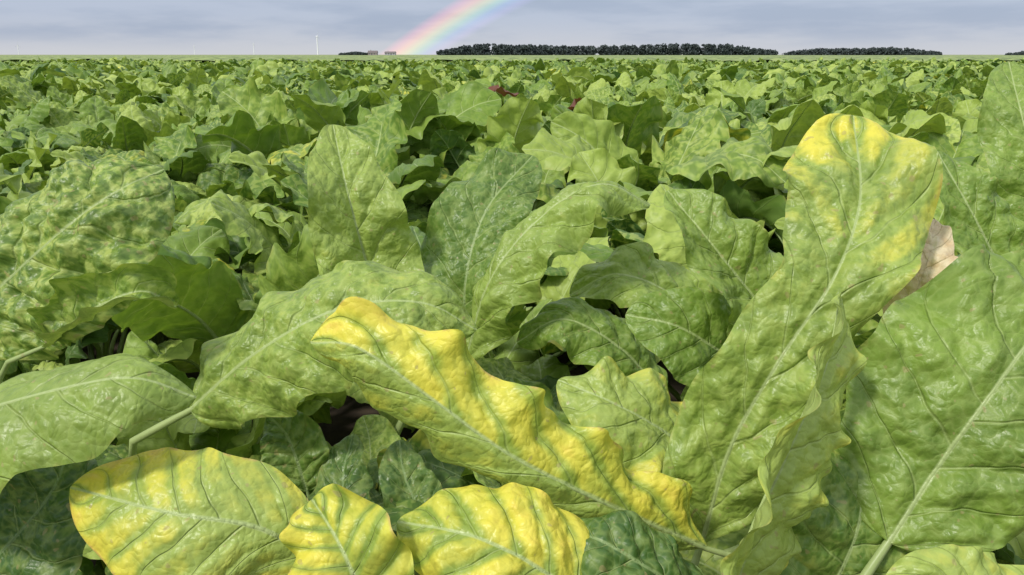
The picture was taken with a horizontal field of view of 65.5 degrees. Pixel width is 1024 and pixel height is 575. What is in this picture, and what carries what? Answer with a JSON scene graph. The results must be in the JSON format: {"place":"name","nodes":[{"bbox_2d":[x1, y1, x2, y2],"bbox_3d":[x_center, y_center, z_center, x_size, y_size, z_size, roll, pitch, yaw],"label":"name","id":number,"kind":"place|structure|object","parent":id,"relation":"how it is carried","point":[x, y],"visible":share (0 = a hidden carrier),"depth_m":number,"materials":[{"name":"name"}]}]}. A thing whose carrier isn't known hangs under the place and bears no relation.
{"place":"outdoors","nodes":[
{"label":"outdoors","id":0,"kind":"place"},
{"bbox_2d":[80,307,685,566],"bbox_3d":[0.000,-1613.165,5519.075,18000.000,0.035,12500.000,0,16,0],"label":"ground","id":1,"kind":"structure","parent":0,"point":[348,414],"depth_m":1.62,"materials":[{"name":"soil"}]},
{"bbox_2d":[0,158,195,574],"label":"sugar beet plant","id":2,"kind":"object","parent":1,"relation":"on","point":[81,242],"visible":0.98,"depth_m":0.76,"materials":[{"name":"green plant"}]},
{"bbox_2d":[128,124,476,496],"bbox_3d":[-0.222,0.135,0.948,0.374,0.618,0.352,0,16,0],"label":"sugar beet plant","id":3,"kind":"object","parent":1,"relation":"on","point":[270,363],"visible":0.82,"depth_m":0.81,"materials":[{"name":"green plant"}]},
{"bbox_2d":[69,435,589,574],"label":"sugar beet plant","id":4,"kind":"object","parent":1,"relation":"on","point":[175,511],"visible":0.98,"depth_m":0.58,"materials":[{"name":"yellow plant"}]},
{"bbox_2d":[338,51,367,54],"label":"distant bushes","id":5,"kind":"object","parent":1,"relation":"on","point":[354,53],"visible":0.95,"depth_m":1058.40,"materials":[{"name":"green plant"}]},
{"bbox_2d":[368,50,377,54],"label":"brick farmhouse","id":6,"kind":"object","parent":1,"relation":"on","point":[370,52],"visible":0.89,"depth_m":1055.75,"materials":[{"name":"brick"}]},
{"bbox_2d":[488,85,517,96],"bbox_3d":[-0.106,-1.072,5.104,0.588,0.441,0.665,0,16,1],"label":"red dock plant","id":7,"kind":"object","parent":1,"relation":"on","point":[499,90],"visible":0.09,"depth_m":4.90,"materials":[{"name":"red plant"}]},
{"bbox_2d":[0,55,1023,62],"bbox_3d":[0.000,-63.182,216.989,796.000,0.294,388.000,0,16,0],"label":"distant beet canopy","id":8,"kind":"object","parent":1,"relation":"on","point":[500,58],"visible":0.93,"depth_m":56.20,"materials":[{"name":"green plant"}]},
{"bbox_2d":[310,297,738,574],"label":"sugar beet plant","id":9,"kind":"object","parent":1,"relation":"on","point":[596,466],"visible":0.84,"depth_m":0.61,"materials":[{"name":"yellow plant"}]},
{"bbox_2d":[501,98,581,110],"bbox_3d":[0.153,-0.772,4.084,0.613,0.436,0.534,2,16,7],"label":"red dock plant","id":10,"kind":"object","parent":1,"relation":"on","point":[573,104],"visible":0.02,"depth_m":4.08,"materials":[{"name":"plant"}]},
{"bbox_2d":[420,147,713,401],"bbox_3d":[0.094,0.121,1.060,0.454,0.582,0.246,7,18,22],"label":"sugar beet plant","id":11,"kind":"object","parent":1,"relation":"on","point":[490,246],"visible":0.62,"depth_m":1.00,"materials":[{"name":"green plant"}]},
{"bbox_2d":[436,43,778,54],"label":"distant tree line","id":12,"kind":"object","parent":1,"relation":"on","point":[625,49],"visible":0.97,"depth_m":573.82,"materials":[{"name":"green plant"}]},
{"bbox_2d":[625,189,783,385],"bbox_3d":[0.261,0.160,0.950,0.210,0.565,0.246,8,18,25],"label":"sugar beet plant","id":13,"kind":"object","parent":1,"relation":"on","point":[682,333],"visible":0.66,"depth_m":0.85,"materials":[{"name":"green plant"}]},
{"bbox_2d":[662,113,957,574],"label":"sugar beet plant","id":14,"kind":"object","parent":1,"relation":"on","point":[759,438],"visible":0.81,"depth_m":0.68,"materials":[{"name":"green plant"}]},
{"bbox_2d":[782,46,941,54],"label":"distant tree line","id":15,"kind":"object","parent":1,"relation":"on","point":[869,51],"visible":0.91,"depth_m":611.65,"materials":[{"name":"green plant"}]},
{"bbox_2d":[839,151,1023,574],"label":"sugar beet plant","id":16,"kind":"object","parent":1,"relation":"on","point":[932,424],"visible":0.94,"depth_m":0.60,"materials":[{"name":"green plant"}]},
{"bbox_2d":[977,61,1023,220],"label":"sugar beet plant","id":17,"kind":"object","parent":1,"relation":"on","point":[1000,129],"visible":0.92,"depth_m":1.31,"materials":[{"name":"green plant"}]},
{"bbox_2d":[1005,51,1023,54],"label":"distant bushes","id":18,"kind":"object","parent":1,"relation":"on","point":[1018,53],"visible":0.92,"depth_m":958.38,"materials":[{"name":"green plant"}]},
{"bbox_2d":[384,51,395,54],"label":"farm barn","id":19,"kind":"structure","parent":0,"point":[390,52],"depth_m":1067.99,"materials":[{"name":"tile"}]},
{"bbox_2d":[0,67,1023,574],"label":"sugar beet field","id":20,"kind":"structure","parent":0,"point":[228,157],"depth_m":2.32,"materials":[{"name":"green plant"}]},
{"bbox_2d":[0,56,1023,92],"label":"sugar beet field","id":21,"kind":"structure","parent":0,"point":[339,74],"depth_m":11.90,"materials":[{"name":"green plant"}]},
{"bbox_2d":[0,0,1023,54],"label":"sky","id":22,"kind":"structure","parent":0,"point":[39,27],"materials":[{"name":"grey"}]}
]}

